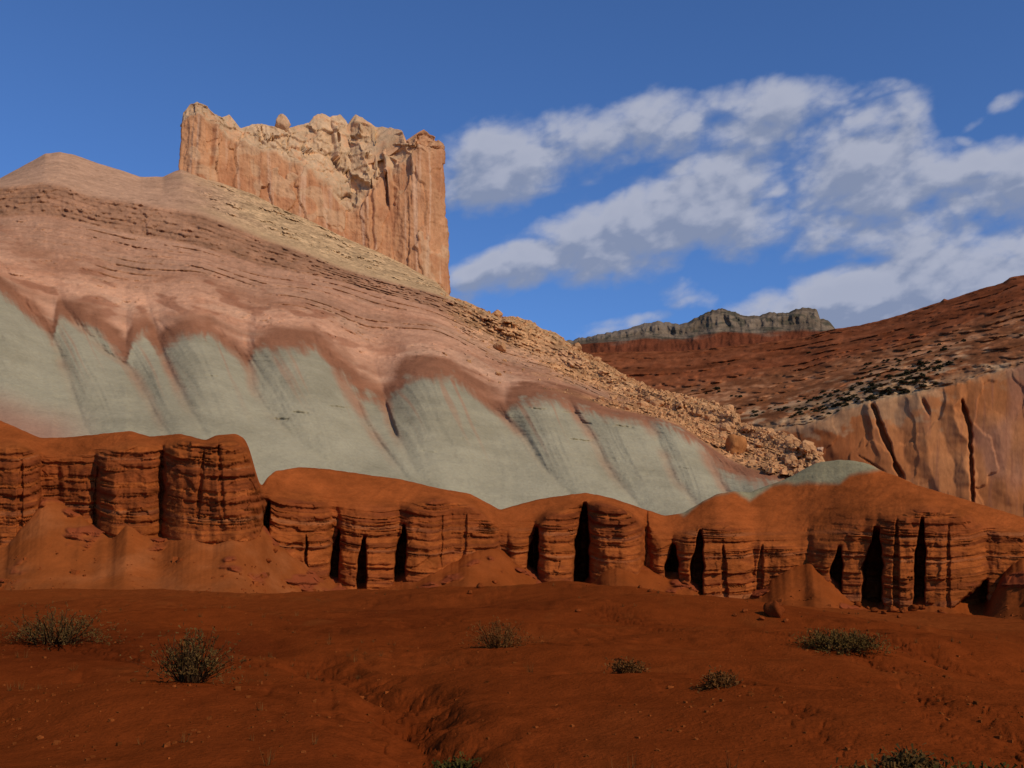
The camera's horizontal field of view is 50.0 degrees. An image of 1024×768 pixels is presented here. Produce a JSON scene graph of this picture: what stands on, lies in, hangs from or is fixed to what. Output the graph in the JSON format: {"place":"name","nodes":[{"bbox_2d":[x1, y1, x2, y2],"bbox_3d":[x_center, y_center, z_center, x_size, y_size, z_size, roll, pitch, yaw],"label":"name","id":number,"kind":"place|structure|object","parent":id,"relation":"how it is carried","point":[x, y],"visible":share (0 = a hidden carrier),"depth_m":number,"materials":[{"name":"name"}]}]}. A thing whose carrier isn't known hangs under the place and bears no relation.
{"place":"outdoors","nodes":[
{"label":"outdoors","id":0,"kind":"place"},
{"bbox_2d":[0,152,824,514],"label":"hillside","id":1,"kind":"structure","parent":0,"point":[276,338],"depth_m":215.69,"materials":[{"name":"grey stone"}]},
{"bbox_2d":[178,102,450,294],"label":"sandstone butte","id":2,"kind":"object","parent":1,"relation":"on","point":[360,180],"visible":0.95,"depth_m":359.91,"materials":[{"name":"beige stone"}]},
{"bbox_2d":[493,310,502,317],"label":"boulder","id":3,"kind":"object","parent":1,"relation":"on","point":[499,313],"visible":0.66,"depth_m":338.19,"materials":[{"name":"stone"}]},
{"bbox_2d":[493,341,505,352],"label":"boulder","id":4,"kind":"object","parent":1,"relation":"on","point":[500,346],"visible":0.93,"depth_m":275.90,"materials":[{"name":"stone"}]},
{"bbox_2d":[572,343,581,350],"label":"boulder","id":5,"kind":"object","parent":1,"relation":"on","point":[578,346],"visible":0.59,"depth_m":333.47,"materials":[{"name":"stone"}]},
{"bbox_2d":[620,404,629,409],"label":"boulder","id":6,"kind":"object","parent":1,"relation":"on","point":[626,406],"visible":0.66,"depth_m":239.46,"materials":[{"name":"stone"}]},
{"bbox_2d":[439,287,822,475],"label":"rubble","id":7,"kind":"object","parent":1,"relation":"on","point":[682,415],"visible":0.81,"depth_m":254.63,"materials":[{"name":"stone"}]},
{"bbox_2d":[742,424,750,431],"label":"boulder","id":8,"kind":"object","parent":7,"relation":"on","point":[745,427],"visible":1,"depth_m":243.68,"materials":[{"name":"stone"}]},
{"bbox_2d":[784,455,797,464],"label":"boulder","id":9,"kind":"object","parent":7,"relation":"on","point":[790,459],"visible":0.98,"depth_m":220.07,"materials":[{"name":"stone"}]},
{"bbox_2d":[637,401,648,406],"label":"boulder","id":10,"kind":"object","parent":1,"relation":"on","point":[644,403],"visible":0.61,"depth_m":261.49,"materials":[{"name":"stone"}]},
{"bbox_2d":[646,395,654,402],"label":"boulder","id":11,"kind":"object","parent":1,"relation":"on","point":[649,398],"visible":0.63,"depth_m":277.59,"materials":[{"name":"stone"}]},
{"bbox_2d":[649,399,664,406],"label":"boulder","id":12,"kind":"object","parent":1,"relation":"on","point":[656,402],"visible":0.6,"depth_m":271.54,"materials":[{"name":"stone"}]},
{"bbox_2d":[667,411,674,416],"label":"boulder","id":13,"kind":"object","parent":1,"relation":"on","point":[669,413],"visible":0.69,"depth_m":247.05,"materials":[{"name":"stone"}]},
{"bbox_2d":[696,410,702,416],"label":"boulder","id":14,"kind":"object","parent":1,"relation":"on","point":[699,413],"visible":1,"depth_m":260.94,"materials":[{"name":"stone"}]},
{"bbox_2d":[704,414,712,419],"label":"boulder","id":15,"kind":"object","parent":1,"relation":"on","point":[707,416],"visible":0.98,"depth_m":256.95,"materials":[{"name":"stone"}]},
{"bbox_2d":[714,423,730,432],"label":"boulder","id":16,"kind":"object","parent":1,"relation":"on","point":[723,427],"visible":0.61,"depth_m":246.17,"materials":[{"name":"stone"}]},
{"bbox_2d":[719,434,726,439],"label":"boulder","id":17,"kind":"object","parent":1,"relation":"on","point":[724,436],"visible":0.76,"depth_m":238.09,"materials":[{"name":"stone"}]},
{"bbox_2d":[722,404,733,410],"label":"boulder","id":18,"kind":"object","parent":1,"relation":"on","point":[729,407],"visible":0.49,"depth_m":264.26,"materials":[{"name":"stone"}]},
{"bbox_2d":[727,421,734,428],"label":"boulder","id":19,"kind":"object","parent":1,"relation":"on","point":[732,425],"visible":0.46,"depth_m":249.06,"materials":[{"name":"stone"}]},
{"bbox_2d":[725,434,746,454],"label":"boulder","id":20,"kind":"object","parent":1,"relation":"on","point":[736,444],"visible":0.85,"depth_m":226.36,"materials":[{"name":"stone"}]},
{"bbox_2d":[768,432,776,438],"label":"boulder","id":21,"kind":"object","parent":1,"relation":"on","point":[772,435],"visible":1,"depth_m":236.02,"materials":[{"name":"stone"}]},
{"bbox_2d":[783,436,792,441],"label":"boulder","id":22,"kind":"object","parent":1,"relation":"on","point":[788,438],"visible":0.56,"depth_m":234.65,"materials":[{"name":"stone"}]},
{"bbox_2d":[799,440,815,451],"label":"boulder","id":23,"kind":"object","parent":1,"relation":"on","point":[808,445],"visible":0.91,"depth_m":223.01,"materials":[{"name":"stone"}]},
{"bbox_2d":[0,581,1023,767],"bbox_3d":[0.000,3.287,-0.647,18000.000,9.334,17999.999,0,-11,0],"label":"ground","id":24,"kind":"structure","parent":0,"point":[646,631],"depth_m":23.43,"materials":[{"name":"red soil"}]},
{"bbox_2d":[0,602,141,649],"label":"rabbitbrush","id":25,"kind":"object","parent":24,"relation":"on","point":[65,637],"visible":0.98,"depth_m":32.20,"materials":[{"name":"green plant"}]},
{"bbox_2d":[120,621,250,685],"bbox_3d":[-5.572,4.911,19.537,2.421,1.367,2.059,-6,-13,30],"label":"sagebrush","id":26,"kind":"object","parent":24,"relation":"on","point":[186,662],"visible":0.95,"depth_m":19.25,"materials":[{"name":"green plant"}]},
{"bbox_2d":[423,751,481,767],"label":"green bush","id":27,"kind":"object","parent":24,"relation":"on","point":[458,763],"visible":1,"depth_m":14.07,"materials":[{"name":"green plant"}]},
{"bbox_2d":[476,583,483,587],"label":"boulder","id":28,"kind":"object","parent":24,"relation":"on","point":[480,585],"visible":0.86,"depth_m":66.28,"materials":[{"name":"stone"}]},
{"bbox_2d":[461,615,551,648],"bbox_3d":[-0.207,7.612,32.569,2.611,1.479,2.533,8,-14,-37],"label":"dry bush","id":29,"kind":"object","parent":24,"relation":"on","point":[495,639],"visible":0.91,"depth_m":32.38,"materials":[{"name":"plant"}]},
{"bbox_2d":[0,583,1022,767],"bbox_3d":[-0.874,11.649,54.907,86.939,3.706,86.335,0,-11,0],"label":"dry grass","id":30,"kind":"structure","parent":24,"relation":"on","point":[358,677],"depth_m":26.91,"materials":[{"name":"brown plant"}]},
{"bbox_2d":[601,656,650,673],"bbox_3d":[2.436,6.132,23.257,1.076,0.713,1.042,0,-11,0],"label":"dry bush","id":31,"kind":"object","parent":24,"relation":"on","point":[623,666],"visible":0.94,"depth_m":23.18,"materials":[{"name":"brown plant"}]},
{"bbox_2d":[690,665,742,692],"bbox_3d":[3.564,5.154,19.058,0.955,0.555,0.668,0,-11,0],"label":"dry bush","id":32,"kind":"object","parent":24,"relation":"on","point":[716,680],"visible":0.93,"depth_m":18.99,"materials":[{"name":"brown plant"}]},
{"bbox_2d":[763,600,784,617],"bbox_3d":[12.222,10.545,51.097,0.911,0.963,0.933,-3,-7,-43],"label":"boulder","id":33,"kind":"object","parent":24,"relation":"on","point":[774,608],"visible":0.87,"depth_m":50.76,"materials":[{"name":"stone"}]},
{"bbox_2d":[788,626,900,656],"bbox_3d":[9.072,7.304,30.383,3.157,1.214,2.892,0,-11,0],"label":"olive bush","id":34,"kind":"object","parent":24,"relation":"on","point":[844,642],"visible":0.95,"depth_m":30.15,"materials":[{"name":"green plant"}]},
{"bbox_2d":[830,757,897,767],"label":"rabbitbrush","id":35,"kind":"object","parent":24,"relation":"on","point":[862,766],"visible":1,"depth_m":11.66,"materials":[{"name":"green plant"}]},
{"bbox_2d":[871,607,878,611],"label":"boulder","id":36,"kind":"object","parent":24,"relation":"on","point":[874,609],"visible":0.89,"depth_m":120.25,"materials":[{"name":"stone"}]},
{"bbox_2d":[853,743,953,767],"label":"sagebrush","id":37,"kind":"object","parent":24,"relation":"on","point":[901,759],"visible":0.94,"depth_m":12.12,"materials":[{"name":"green plant"}]},
{"bbox_2d":[899,608,907,612],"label":"boulder","id":38,"kind":"object","parent":24,"relation":"on","point":[903,610],"visible":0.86,"depth_m":129.15,"materials":[{"name":"stone"}]},
{"bbox_2d":[917,756,1022,767],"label":"green bush","id":39,"kind":"object","parent":24,"relation":"on","point":[972,766],"visible":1,"depth_m":11.35,"materials":[{"name":"green plant"}]},
{"bbox_2d":[0,421,1023,609],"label":"red cliff","id":40,"kind":"structure","parent":0,"point":[857,531],"depth_m":136.73,"materials":[{"name":"brown stone"}]},
{"bbox_2d":[0,497,1023,619],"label":"talus slope","id":41,"kind":"structure","parent":0,"point":[68,534],"depth_m":115.34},
{"bbox_2d":[0,535,1021,619],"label":"talus rubble","id":42,"kind":"object","parent":41,"relation":"on","point":[75,572],"visible":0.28,"depth_m":109.66,"materials":[{"name":"stone"}]},
{"bbox_2d":[887,606,898,611],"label":"boulder","id":43,"kind":"object","parent":41,"relation":"on","point":[893,609],"visible":0.74,"depth_m":129.61,"materials":[{"name":"stone"}]},
{"bbox_2d":[908,604,918,610],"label":"boulder","id":44,"kind":"object","parent":41,"relation":"on","point":[913,607],"visible":0.79,"depth_m":132.36,"materials":[{"name":"stone"}]},
{"bbox_2d":[927,599,934,604],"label":"boulder","id":45,"kind":"object","parent":41,"relation":"on","point":[930,602],"visible":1,"depth_m":134.03,"materials":[{"name":"stone"}]},
{"bbox_2d":[0,0,1023,340],"label":"sky","id":46,"kind":"structure","parent":0,"point":[610,165],"materials":[{"name":"blue"}]},
{"bbox_2d":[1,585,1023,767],"bbox_3d":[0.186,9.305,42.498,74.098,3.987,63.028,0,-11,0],"label":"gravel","id":47,"kind":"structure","parent":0,"point":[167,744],"depth_m":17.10,"materials":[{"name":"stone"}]},
{"bbox_2d":[567,307,834,352],"bbox_3d":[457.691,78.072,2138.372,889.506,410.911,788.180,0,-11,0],"label":"distant mesa","id":48,"kind":"structure","parent":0,"point":[721,327],"depth_m":1952.54,"materials":[{"name":"grey stone"}]},
{"bbox_2d":[589,275,1023,516],"bbox_3d":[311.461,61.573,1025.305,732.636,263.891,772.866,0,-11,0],"label":"canyon wall","id":49,"kind":"structure","parent":0,"point":[957,431],"depth_m":733.76,"materials":[{"name":"stone"}]}
]}

